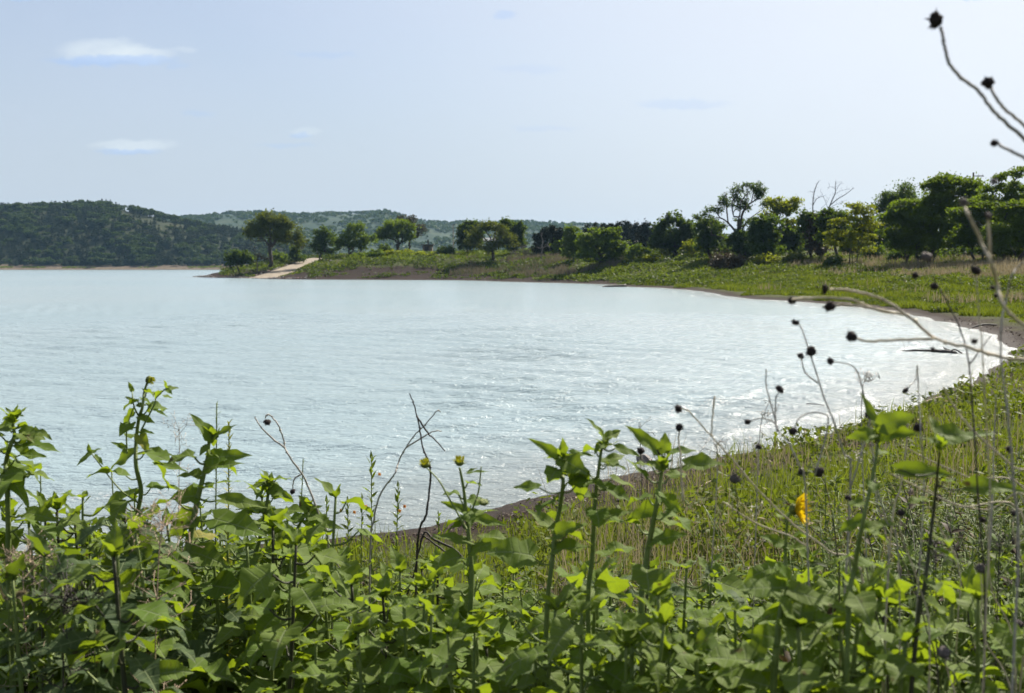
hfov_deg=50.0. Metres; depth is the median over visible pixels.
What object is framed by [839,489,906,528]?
leafy weed
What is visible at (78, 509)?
sunflower plant
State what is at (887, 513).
leafy weed
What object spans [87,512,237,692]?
sunflower plant
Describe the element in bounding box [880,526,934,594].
leafy weed
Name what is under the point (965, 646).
leafy weed
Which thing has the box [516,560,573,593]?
leafy weed
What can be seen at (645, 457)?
rock
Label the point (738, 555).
leafy weed
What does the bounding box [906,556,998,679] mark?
leafy weed
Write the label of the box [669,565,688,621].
leafy weed
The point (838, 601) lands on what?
leafy weed
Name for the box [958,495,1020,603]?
leafy weed
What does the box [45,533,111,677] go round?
sunflower plant
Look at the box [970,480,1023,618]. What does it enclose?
leafy weed
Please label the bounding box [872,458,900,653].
dead stalk
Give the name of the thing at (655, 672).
sunflower plant
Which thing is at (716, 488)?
dry weed
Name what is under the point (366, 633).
sunflower plant
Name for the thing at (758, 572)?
sunflower plant
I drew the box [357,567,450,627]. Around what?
leafy weed
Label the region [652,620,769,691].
sunflower plant
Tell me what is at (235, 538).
sunflower plant
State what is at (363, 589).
sunflower plant
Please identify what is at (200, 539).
sunflower plant
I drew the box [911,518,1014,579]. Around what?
leafy weed
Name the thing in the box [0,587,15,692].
foxtail grass
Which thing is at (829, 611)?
leafy weed
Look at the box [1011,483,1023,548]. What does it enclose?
leafy weed
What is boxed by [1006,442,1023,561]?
leafy weed
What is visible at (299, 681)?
sunflower plant
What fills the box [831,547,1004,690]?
leafy weed
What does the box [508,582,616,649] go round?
leafy weed
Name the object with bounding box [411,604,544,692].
sunflower plant
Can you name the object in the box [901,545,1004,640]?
leafy weed
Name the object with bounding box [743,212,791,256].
backing tree
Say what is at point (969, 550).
leafy weed
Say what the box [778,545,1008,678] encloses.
leafy weed
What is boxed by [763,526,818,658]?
leafy weed
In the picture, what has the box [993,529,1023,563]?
leafy weed
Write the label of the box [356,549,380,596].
leafy weed
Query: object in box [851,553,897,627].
leafy weed
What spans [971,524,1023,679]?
dry weed
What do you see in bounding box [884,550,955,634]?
sunflower plant
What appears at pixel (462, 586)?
sunflower plant
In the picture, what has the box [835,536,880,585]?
leafy weed
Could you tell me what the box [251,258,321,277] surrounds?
boat ramp
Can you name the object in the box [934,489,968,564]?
leafy weed
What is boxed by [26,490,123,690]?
sunflower plant
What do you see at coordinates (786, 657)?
leafy weed
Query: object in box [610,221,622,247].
cedar tree
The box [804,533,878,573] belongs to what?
leafy weed
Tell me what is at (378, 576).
sunflower plant
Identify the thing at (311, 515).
sunflower plant
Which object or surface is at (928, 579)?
sunflower plant
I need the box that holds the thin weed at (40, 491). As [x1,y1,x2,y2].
[34,469,42,572]
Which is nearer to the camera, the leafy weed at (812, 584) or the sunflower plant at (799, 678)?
the sunflower plant at (799, 678)
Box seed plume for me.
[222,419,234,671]
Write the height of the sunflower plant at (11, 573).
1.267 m
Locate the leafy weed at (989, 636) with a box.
[925,555,1023,681]
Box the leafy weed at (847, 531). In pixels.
[841,489,859,551]
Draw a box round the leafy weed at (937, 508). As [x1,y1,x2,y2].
[916,481,953,544]
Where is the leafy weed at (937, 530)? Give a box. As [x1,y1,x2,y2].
[825,502,955,582]
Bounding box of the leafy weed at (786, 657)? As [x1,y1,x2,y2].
[778,569,967,684]
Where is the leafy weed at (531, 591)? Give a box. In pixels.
[523,566,544,617]
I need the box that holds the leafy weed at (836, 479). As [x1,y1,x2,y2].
[812,465,852,578]
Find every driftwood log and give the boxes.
[602,284,626,286]
[899,337,962,353]
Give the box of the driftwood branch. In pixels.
[968,324,996,328]
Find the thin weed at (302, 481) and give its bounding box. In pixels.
[300,459,304,526]
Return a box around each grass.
[0,265,221,267]
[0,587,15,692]
[2,361,1023,675]
[8,585,26,688]
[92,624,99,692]
[509,373,1023,637]
[626,257,1023,322]
[733,251,1023,302]
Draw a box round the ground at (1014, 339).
[0,245,1023,635]
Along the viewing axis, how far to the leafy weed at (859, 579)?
3.21 m
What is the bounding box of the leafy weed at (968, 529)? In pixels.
[955,502,1021,559]
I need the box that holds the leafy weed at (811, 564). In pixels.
[779,491,838,580]
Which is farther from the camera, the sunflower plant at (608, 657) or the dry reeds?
the dry reeds
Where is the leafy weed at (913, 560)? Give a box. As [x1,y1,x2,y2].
[902,549,1023,660]
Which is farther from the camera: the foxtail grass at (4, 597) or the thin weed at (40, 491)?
the thin weed at (40, 491)
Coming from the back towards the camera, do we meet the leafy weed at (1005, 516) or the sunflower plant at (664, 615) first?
the leafy weed at (1005, 516)
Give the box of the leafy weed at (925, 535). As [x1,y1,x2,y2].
[892,510,928,576]
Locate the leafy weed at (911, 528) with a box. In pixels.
[899,507,1015,596]
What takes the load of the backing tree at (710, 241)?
on the ground at (1014, 339)
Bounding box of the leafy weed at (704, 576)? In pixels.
[662,558,723,632]
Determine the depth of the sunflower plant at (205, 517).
4.77 m
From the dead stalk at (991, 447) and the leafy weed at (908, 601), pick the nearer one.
the dead stalk at (991, 447)
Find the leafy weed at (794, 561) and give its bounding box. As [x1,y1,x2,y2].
[789,539,822,577]
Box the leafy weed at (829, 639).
[825,552,855,673]
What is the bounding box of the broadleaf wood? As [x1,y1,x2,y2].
[0,199,325,262]
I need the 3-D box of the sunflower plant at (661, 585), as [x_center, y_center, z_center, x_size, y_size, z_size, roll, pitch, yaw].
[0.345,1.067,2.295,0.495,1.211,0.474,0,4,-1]
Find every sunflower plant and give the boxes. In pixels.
[0,405,62,692]
[0,489,96,692]
[0,503,60,692]
[0,521,88,688]
[0,527,35,656]
[0,528,111,692]
[0,539,71,689]
[0,543,40,686]
[0,553,85,692]
[0,578,32,689]
[0,601,28,690]
[4,572,131,692]
[9,533,96,688]
[13,490,100,686]
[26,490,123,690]
[26,528,188,692]
[29,529,100,656]
[31,541,127,692]
[34,508,177,692]
[35,496,119,674]
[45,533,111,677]
[49,520,193,692]
[50,614,145,692]
[58,524,195,670]
[66,512,98,615]
[66,527,101,685]
[66,646,128,688]
[68,508,102,614]
[75,508,145,652]
[76,518,238,683]
[77,376,186,589]
[84,483,162,598]
[85,517,202,691]
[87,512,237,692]
[95,517,159,638]
[125,625,195,692]
[128,630,199,692]
[139,574,180,690]
[140,586,205,689]
[143,413,267,643]
[145,508,254,692]
[150,571,209,590]
[158,621,238,690]
[164,515,218,612]
[167,511,213,604]
[168,543,281,692]
[173,519,211,607]
[176,535,202,591]
[177,497,242,641]
[184,594,223,629]
[185,546,243,677]
[186,533,271,692]
[187,536,321,689]
[189,529,237,645]
[201,528,264,670]
[203,532,320,686]
[206,591,307,692]
[211,509,271,641]
[212,507,327,689]
[222,469,293,663]
[229,481,304,613]
[232,548,243,641]
[233,548,336,692]
[235,521,356,692]
[236,516,328,692]
[242,495,344,647]
[257,556,293,616]
[266,608,336,655]
[277,478,389,684]
[277,592,351,633]
[277,634,353,692]
[279,632,355,691]
[280,569,356,692]
[285,526,337,638]
[286,562,411,687]
[289,612,418,692]
[300,649,380,692]
[322,610,382,689]
[326,544,381,608]
[330,586,378,638]
[331,571,434,686]
[336,623,427,692]
[339,593,464,692]
[349,673,372,687]
[359,561,420,653]
[361,545,457,692]
[372,570,421,631]
[379,567,482,692]
[382,546,481,692]
[382,596,467,692]
[387,553,464,692]
[388,557,457,666]
[393,601,491,692]
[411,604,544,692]
[416,563,532,692]
[417,574,486,682]
[418,455,510,692]
[422,556,529,686]
[428,591,480,679]
[436,627,509,692]
[441,614,491,669]
[447,586,484,672]
[453,623,532,692]
[460,578,510,678]
[464,569,541,686]
[469,579,606,692]
[477,565,542,645]
[480,624,533,692]
[486,438,607,685]
[488,585,525,625]
[492,626,569,687]
[494,586,634,692]
[496,578,557,662]
[510,633,567,692]
[521,555,634,692]
[522,661,585,692]
[523,563,648,676]
[523,609,591,683]
[531,637,579,692]
[541,557,627,685]
[564,418,639,677]
[567,556,638,683]
[575,569,728,692]
[583,608,700,692]
[584,626,638,692]
[586,612,666,692]
[591,563,671,674]
[593,425,724,675]
[595,591,705,692]
[603,556,690,647]
[604,594,713,692]
[605,645,638,692]
[622,606,753,692]
[634,559,730,675]
[637,616,708,678]
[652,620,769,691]
[654,623,723,692]
[669,564,744,690]
[670,604,760,692]
[671,562,747,663]
[672,590,733,676]
[674,561,756,641]
[675,590,732,692]
[682,550,755,663]
[686,622,730,692]
[687,591,751,630]
[695,599,770,692]
[699,561,853,692]
[727,618,835,692]
[733,567,852,662]
[738,596,776,642]
[739,555,796,625]
[739,595,776,634]
[742,544,793,582]
[744,493,815,680]
[744,582,883,692]
[748,567,837,640]
[749,586,865,673]
[753,556,931,664]
[760,627,924,692]
[768,641,822,692]
[770,601,924,692]
[771,540,836,647]
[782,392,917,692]
[791,577,880,661]
[792,558,836,578]
[792,572,855,649]
[794,562,930,692]
[810,628,878,692]
[826,571,956,688]
[827,612,941,692]
[828,567,926,692]
[843,590,980,692]
[870,543,915,573]
[881,549,912,579]
[883,416,1023,692]
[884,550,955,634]
[886,558,1023,692]
[891,576,1021,692]
[891,609,980,684]
[892,605,968,654]
[902,588,987,687]
[903,562,1023,692]
[918,569,956,640]
[939,657,966,692]
[954,601,1023,692]
[980,557,1023,689]
[982,554,1023,683]
[983,600,1023,690]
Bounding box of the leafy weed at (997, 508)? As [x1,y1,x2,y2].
[977,498,1016,563]
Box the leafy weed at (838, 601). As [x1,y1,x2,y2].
[828,549,855,676]
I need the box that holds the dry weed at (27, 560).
[0,531,56,692]
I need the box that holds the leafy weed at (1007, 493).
[1002,474,1020,537]
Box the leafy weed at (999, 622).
[996,589,1023,691]
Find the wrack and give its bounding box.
[334,316,1023,567]
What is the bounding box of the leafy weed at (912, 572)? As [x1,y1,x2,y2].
[907,565,1023,669]
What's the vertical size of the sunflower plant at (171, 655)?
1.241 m
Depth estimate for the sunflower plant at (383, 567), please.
3.84 m
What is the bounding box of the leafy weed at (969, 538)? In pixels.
[938,481,1001,577]
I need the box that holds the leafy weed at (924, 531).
[907,514,936,565]
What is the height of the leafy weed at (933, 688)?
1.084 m
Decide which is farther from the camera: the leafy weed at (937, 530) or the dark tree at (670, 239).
the dark tree at (670, 239)
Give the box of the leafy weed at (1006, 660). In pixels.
[924,592,1014,688]
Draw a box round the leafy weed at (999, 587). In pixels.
[919,528,1023,621]
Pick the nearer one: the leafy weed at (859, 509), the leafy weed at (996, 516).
the leafy weed at (996, 516)
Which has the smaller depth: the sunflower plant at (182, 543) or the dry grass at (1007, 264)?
the sunflower plant at (182, 543)
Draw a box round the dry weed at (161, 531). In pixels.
[117,489,203,692]
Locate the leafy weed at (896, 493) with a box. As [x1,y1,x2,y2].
[889,481,926,569]
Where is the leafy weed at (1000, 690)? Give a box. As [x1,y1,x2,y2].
[898,586,1023,692]
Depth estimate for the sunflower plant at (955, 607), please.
3.09 m
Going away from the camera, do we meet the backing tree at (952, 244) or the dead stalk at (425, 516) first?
the dead stalk at (425, 516)
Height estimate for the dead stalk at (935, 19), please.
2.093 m
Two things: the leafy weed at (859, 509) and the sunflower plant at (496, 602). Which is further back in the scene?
the leafy weed at (859, 509)
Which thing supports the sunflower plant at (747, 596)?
on the ground at (1014, 339)
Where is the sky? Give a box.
[0,0,1023,233]
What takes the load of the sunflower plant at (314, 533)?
on the ground at (1014, 339)
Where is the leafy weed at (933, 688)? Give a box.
[921,622,987,692]
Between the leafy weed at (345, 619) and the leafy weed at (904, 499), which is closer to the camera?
the leafy weed at (345, 619)
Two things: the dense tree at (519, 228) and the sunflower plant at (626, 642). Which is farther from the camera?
the dense tree at (519, 228)
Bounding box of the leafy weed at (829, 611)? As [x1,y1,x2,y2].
[818,574,999,688]
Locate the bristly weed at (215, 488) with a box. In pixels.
[211,400,221,647]
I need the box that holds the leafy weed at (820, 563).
[809,513,860,638]
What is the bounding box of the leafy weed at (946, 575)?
[901,542,962,616]
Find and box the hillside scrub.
[155,208,667,252]
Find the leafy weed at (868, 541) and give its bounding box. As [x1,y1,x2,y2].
[860,503,892,576]
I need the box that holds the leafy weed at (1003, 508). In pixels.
[992,447,1021,523]
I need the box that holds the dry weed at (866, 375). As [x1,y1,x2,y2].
[851,369,879,557]
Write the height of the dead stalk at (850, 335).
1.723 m
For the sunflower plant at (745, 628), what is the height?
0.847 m
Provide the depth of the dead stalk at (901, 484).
2.29 m
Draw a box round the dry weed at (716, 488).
[698,437,727,666]
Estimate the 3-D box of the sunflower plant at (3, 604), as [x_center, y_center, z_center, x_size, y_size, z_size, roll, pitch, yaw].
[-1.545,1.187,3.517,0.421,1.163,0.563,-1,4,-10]
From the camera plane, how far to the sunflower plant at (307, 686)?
2.90 m
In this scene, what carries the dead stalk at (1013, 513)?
on the ground at (1014, 339)
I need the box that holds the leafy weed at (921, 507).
[884,464,958,569]
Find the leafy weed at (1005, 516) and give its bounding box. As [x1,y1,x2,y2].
[969,493,1014,566]
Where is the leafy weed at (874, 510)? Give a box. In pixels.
[863,453,889,575]
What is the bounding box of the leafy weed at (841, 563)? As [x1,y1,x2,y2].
[835,552,843,577]
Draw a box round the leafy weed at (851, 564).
[842,541,876,598]
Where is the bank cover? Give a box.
[220,245,758,284]
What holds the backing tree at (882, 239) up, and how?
on the ground at (1014, 339)
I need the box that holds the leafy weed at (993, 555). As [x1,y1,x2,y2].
[971,533,1009,678]
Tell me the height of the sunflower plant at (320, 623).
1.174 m
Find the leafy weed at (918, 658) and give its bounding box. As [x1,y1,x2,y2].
[751,587,925,689]
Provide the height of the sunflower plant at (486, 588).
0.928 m
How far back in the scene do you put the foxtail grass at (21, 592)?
2.65 m
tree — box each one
[30,257,44,261]
[62,257,67,265]
[65,255,77,259]
[80,252,85,262]
[125,256,131,265]
[148,256,155,265]
[154,256,162,265]
[177,256,185,262]
[186,255,193,265]
[215,255,221,264]
[242,208,309,269]
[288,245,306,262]
[308,224,342,258]
[330,220,378,255]
[369,217,421,249]
[396,213,430,249]
[453,218,486,251]
[462,217,520,259]
[498,216,529,252]
[528,232,544,254]
[535,226,550,254]
[537,232,550,258]
[544,224,557,251]
[551,227,565,253]
[558,224,581,259]
[569,226,630,265]
[582,222,590,232]
[589,222,599,246]
[598,223,609,234]
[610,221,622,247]
[619,220,632,243]
[627,219,643,245]
[634,218,650,246]
[646,209,699,256]
[646,226,661,246]
[691,180,769,254]
[691,217,729,259]
[720,228,754,257]
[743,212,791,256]
[748,195,804,233]
[771,221,807,252]
[788,207,819,256]
[808,182,852,252]
[812,205,852,256]
[821,200,887,262]
[838,217,881,253]
[869,177,925,215]
[870,213,905,250]
[873,196,925,263]
[895,198,945,262]
[911,170,988,261]
[929,200,956,252]
[942,194,1002,261]
[969,217,1023,259]
[974,166,1023,258]
[979,198,1023,260]
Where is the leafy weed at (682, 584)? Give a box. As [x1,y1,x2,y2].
[678,574,729,635]
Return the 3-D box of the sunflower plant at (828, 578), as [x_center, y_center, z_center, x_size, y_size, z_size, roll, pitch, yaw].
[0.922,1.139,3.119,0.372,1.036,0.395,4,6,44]
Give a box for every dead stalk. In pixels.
[254,414,332,643]
[369,409,441,608]
[406,531,463,595]
[409,393,444,653]
[636,447,660,612]
[674,396,865,631]
[729,466,839,676]
[744,369,828,689]
[787,284,1023,361]
[792,319,869,676]
[844,495,874,692]
[863,551,888,692]
[864,365,924,619]
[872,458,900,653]
[873,481,889,692]
[880,613,889,649]
[881,423,907,692]
[890,473,1023,692]
[894,546,938,692]
[896,509,930,692]
[901,444,1023,488]
[912,271,990,692]
[919,480,1023,510]
[921,251,990,692]
[924,8,1023,159]
[929,262,1023,692]
[935,494,960,692]
[935,644,954,692]
[942,387,1023,470]
[952,558,981,682]
[959,178,1023,325]
[974,563,1010,691]
[978,516,1016,692]
[985,396,995,678]
[1004,445,1023,501]
[1010,509,1023,569]
[1017,619,1023,628]
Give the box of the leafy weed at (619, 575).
[591,553,627,646]
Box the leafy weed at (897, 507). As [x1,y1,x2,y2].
[881,448,908,534]
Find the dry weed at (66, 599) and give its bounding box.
[7,540,113,692]
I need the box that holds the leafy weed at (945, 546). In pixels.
[939,509,976,580]
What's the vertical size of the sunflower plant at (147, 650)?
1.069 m
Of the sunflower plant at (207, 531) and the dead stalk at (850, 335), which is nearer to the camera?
the dead stalk at (850, 335)
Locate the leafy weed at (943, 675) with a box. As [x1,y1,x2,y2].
[893,569,985,692]
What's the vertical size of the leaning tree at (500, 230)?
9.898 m
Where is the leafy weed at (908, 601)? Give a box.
[905,576,1023,650]
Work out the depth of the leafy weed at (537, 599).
4.17 m
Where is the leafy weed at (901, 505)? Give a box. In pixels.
[897,491,933,559]
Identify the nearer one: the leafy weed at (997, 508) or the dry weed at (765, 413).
the dry weed at (765, 413)
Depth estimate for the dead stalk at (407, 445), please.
3.75 m
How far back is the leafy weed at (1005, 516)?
6.82 m
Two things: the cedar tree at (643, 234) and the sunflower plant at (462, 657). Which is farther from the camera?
the cedar tree at (643, 234)
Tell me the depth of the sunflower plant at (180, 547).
5.17 m
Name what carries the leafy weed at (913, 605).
on the ground at (1014, 339)
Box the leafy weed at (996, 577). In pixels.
[992,546,1015,604]
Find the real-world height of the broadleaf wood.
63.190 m
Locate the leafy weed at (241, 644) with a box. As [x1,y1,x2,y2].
[210,594,287,647]
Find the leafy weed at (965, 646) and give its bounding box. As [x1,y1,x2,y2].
[947,614,975,692]
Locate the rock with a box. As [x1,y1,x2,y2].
[636,454,652,462]
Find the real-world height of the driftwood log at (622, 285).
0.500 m
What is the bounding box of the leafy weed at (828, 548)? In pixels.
[825,536,859,583]
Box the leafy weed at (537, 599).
[532,587,577,674]
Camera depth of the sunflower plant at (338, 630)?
3.13 m
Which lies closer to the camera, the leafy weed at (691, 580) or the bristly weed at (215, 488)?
the bristly weed at (215, 488)
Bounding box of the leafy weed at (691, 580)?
[677,555,698,589]
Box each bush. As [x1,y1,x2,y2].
[223,249,256,275]
[252,247,269,272]
[268,249,289,261]
[351,251,366,256]
[366,248,385,256]
[379,243,391,251]
[383,249,402,255]
[412,250,426,254]
[427,251,438,255]
[436,244,455,254]
[510,245,532,255]
[545,238,564,255]
[623,242,650,259]
[642,253,663,261]
[707,249,748,268]
[751,253,779,264]
[772,249,813,262]
[800,214,832,258]
[820,251,847,268]
[855,243,888,258]
[883,249,912,260]
[910,248,951,260]
[946,243,983,257]
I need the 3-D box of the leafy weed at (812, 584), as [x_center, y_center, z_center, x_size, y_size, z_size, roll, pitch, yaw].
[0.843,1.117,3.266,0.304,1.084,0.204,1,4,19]
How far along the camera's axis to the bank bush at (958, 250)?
141.82 m
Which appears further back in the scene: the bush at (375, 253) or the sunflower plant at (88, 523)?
the bush at (375, 253)
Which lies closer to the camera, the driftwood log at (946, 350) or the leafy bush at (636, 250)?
the driftwood log at (946, 350)
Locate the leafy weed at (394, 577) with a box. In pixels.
[343,550,419,610]
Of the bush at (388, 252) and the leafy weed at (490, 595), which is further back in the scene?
the bush at (388, 252)
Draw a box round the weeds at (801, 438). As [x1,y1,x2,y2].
[1,344,1023,659]
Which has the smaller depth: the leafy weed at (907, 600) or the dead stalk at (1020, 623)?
the dead stalk at (1020, 623)
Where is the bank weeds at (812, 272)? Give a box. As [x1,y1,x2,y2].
[618,249,1023,320]
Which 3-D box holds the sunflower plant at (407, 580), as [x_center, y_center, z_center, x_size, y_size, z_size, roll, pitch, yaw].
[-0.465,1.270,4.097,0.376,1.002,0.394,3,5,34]
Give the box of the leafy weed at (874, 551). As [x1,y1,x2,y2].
[840,488,940,574]
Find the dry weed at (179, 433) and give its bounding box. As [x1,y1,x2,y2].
[161,410,200,639]
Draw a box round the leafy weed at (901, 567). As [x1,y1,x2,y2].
[895,523,916,617]
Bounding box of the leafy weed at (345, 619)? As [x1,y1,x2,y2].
[337,594,393,635]
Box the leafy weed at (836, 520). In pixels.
[810,472,846,569]
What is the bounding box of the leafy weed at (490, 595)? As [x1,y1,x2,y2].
[455,560,535,623]
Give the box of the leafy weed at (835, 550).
[819,523,884,583]
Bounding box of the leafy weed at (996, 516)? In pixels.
[983,494,1009,556]
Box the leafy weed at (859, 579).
[856,546,939,585]
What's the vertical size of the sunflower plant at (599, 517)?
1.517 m
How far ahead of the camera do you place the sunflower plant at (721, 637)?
2.87 m
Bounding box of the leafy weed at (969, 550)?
[903,515,1023,606]
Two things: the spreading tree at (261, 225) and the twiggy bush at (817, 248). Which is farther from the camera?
the spreading tree at (261, 225)
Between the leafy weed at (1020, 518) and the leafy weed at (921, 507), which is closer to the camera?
the leafy weed at (921, 507)
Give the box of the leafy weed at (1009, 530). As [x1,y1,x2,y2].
[885,506,1023,617]
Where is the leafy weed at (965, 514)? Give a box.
[951,491,996,539]
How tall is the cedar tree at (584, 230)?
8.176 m
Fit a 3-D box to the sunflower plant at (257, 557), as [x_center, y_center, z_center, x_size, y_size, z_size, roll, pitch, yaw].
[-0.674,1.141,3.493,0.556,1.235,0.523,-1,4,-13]
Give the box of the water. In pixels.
[0,270,1016,554]
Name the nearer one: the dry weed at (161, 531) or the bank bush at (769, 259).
the dry weed at (161, 531)
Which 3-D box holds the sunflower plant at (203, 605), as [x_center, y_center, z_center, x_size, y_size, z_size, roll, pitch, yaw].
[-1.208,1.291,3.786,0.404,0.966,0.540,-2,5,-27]
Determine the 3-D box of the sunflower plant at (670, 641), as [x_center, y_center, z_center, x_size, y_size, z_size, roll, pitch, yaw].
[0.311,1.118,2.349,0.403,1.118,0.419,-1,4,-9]
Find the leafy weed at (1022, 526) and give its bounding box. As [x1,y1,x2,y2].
[993,510,1023,592]
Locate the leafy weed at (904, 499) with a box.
[896,469,949,580]
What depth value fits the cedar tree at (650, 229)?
267.20 m
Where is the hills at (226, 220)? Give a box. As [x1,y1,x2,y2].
[198,213,877,253]
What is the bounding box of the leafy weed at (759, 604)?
[706,499,906,619]
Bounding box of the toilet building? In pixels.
[421,240,433,251]
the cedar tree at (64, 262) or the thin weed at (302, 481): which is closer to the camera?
the thin weed at (302, 481)
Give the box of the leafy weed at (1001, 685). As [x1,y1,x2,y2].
[954,542,1023,692]
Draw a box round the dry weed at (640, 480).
[628,417,654,605]
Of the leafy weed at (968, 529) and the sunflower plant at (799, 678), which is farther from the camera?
the leafy weed at (968, 529)
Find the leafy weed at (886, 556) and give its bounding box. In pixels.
[820,510,963,601]
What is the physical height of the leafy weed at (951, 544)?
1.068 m
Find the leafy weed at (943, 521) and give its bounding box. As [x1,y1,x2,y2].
[917,506,966,545]
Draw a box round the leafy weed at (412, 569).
[376,536,433,595]
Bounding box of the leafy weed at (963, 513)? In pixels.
[940,487,1014,533]
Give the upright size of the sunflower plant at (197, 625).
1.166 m
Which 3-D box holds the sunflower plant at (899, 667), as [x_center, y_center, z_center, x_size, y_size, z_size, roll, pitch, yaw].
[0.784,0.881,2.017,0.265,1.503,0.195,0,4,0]
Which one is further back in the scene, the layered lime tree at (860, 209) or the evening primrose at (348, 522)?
the layered lime tree at (860, 209)
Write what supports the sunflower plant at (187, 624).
on the ground at (1014, 339)
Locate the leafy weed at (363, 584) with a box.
[361,537,388,594]
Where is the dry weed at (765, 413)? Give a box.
[739,400,778,641]
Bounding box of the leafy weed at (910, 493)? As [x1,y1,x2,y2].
[781,480,943,592]
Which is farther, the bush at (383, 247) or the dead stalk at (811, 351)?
the bush at (383, 247)
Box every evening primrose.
[324,495,331,632]
[339,496,355,561]
[356,492,366,595]
[361,452,381,629]
[387,481,405,597]
[428,511,442,617]
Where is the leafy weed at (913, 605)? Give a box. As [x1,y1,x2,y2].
[837,564,940,622]
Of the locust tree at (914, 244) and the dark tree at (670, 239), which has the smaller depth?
the locust tree at (914, 244)
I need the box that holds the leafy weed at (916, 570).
[890,534,918,617]
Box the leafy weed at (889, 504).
[872,480,933,536]
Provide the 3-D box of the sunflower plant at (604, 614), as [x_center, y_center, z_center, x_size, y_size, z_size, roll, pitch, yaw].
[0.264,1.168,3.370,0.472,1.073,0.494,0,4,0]
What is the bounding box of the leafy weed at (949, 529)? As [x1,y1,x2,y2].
[923,510,1023,640]
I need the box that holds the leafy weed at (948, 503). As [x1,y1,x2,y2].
[939,493,968,522]
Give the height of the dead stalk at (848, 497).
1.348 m
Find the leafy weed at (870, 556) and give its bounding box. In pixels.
[755,550,890,579]
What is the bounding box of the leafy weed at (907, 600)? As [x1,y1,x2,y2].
[825,548,1006,666]
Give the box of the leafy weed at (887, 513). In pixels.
[855,467,941,580]
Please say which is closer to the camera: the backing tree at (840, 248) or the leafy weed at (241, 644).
the leafy weed at (241, 644)
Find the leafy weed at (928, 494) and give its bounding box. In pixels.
[907,476,944,536]
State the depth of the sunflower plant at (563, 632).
2.27 m
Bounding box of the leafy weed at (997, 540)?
[886,524,1023,643]
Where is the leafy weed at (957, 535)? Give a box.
[944,494,1023,574]
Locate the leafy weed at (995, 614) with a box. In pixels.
[970,559,1003,665]
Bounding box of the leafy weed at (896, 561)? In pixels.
[854,530,923,604]
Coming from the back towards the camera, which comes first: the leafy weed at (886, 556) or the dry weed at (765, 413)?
the leafy weed at (886, 556)
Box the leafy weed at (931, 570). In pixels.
[846,524,975,667]
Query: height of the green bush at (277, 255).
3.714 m
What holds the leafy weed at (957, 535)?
on the ground at (1014, 339)
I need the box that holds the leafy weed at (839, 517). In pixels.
[830,488,882,583]
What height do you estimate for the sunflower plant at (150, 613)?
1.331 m
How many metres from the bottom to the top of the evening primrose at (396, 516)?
1.203 m
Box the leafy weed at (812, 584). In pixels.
[747,553,820,603]
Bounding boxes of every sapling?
[657,248,668,256]
[680,239,698,254]
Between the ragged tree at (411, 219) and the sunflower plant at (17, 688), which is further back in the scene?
the ragged tree at (411, 219)
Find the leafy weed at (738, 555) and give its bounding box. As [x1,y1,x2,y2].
[703,493,934,597]
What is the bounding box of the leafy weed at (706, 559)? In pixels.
[686,559,731,580]
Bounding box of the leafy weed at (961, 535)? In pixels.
[945,527,1002,579]
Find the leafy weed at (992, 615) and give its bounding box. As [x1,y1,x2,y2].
[981,595,1017,687]
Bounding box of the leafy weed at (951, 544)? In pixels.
[877,502,999,642]
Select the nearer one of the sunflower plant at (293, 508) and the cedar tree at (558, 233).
the sunflower plant at (293, 508)
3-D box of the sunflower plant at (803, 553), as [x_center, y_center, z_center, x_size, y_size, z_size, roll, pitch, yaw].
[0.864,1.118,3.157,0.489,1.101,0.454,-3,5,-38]
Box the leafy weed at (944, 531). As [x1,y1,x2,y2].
[907,506,973,565]
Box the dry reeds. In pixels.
[449,251,625,275]
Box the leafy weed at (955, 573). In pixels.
[945,519,1011,608]
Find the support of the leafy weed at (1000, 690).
on the ground at (1014, 339)
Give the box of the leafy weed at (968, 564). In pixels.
[901,551,1023,692]
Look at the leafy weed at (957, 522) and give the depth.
4.74 m
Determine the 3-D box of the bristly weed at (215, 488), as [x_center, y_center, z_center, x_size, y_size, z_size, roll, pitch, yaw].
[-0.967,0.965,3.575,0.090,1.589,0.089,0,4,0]
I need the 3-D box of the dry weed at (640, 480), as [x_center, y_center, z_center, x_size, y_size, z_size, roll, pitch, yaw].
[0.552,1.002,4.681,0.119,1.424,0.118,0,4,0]
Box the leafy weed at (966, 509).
[944,477,1023,565]
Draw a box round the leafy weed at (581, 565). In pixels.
[546,555,628,588]
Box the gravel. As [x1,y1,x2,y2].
[193,274,272,278]
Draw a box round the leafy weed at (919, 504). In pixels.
[905,451,930,543]
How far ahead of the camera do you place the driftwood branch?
50.95 m
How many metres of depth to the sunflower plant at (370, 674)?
2.69 m
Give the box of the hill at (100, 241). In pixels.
[0,207,285,265]
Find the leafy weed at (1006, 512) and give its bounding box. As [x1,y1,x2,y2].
[995,497,1021,525]
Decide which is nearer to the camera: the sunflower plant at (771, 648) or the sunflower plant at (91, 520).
the sunflower plant at (771, 648)
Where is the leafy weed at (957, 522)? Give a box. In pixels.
[944,491,968,567]
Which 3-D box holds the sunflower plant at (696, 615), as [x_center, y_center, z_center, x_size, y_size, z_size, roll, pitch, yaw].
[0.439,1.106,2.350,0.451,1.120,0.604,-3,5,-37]
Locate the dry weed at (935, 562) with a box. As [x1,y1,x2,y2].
[917,536,959,680]
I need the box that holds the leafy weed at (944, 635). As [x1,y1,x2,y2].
[862,603,1014,692]
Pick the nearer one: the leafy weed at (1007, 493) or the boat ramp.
the leafy weed at (1007, 493)

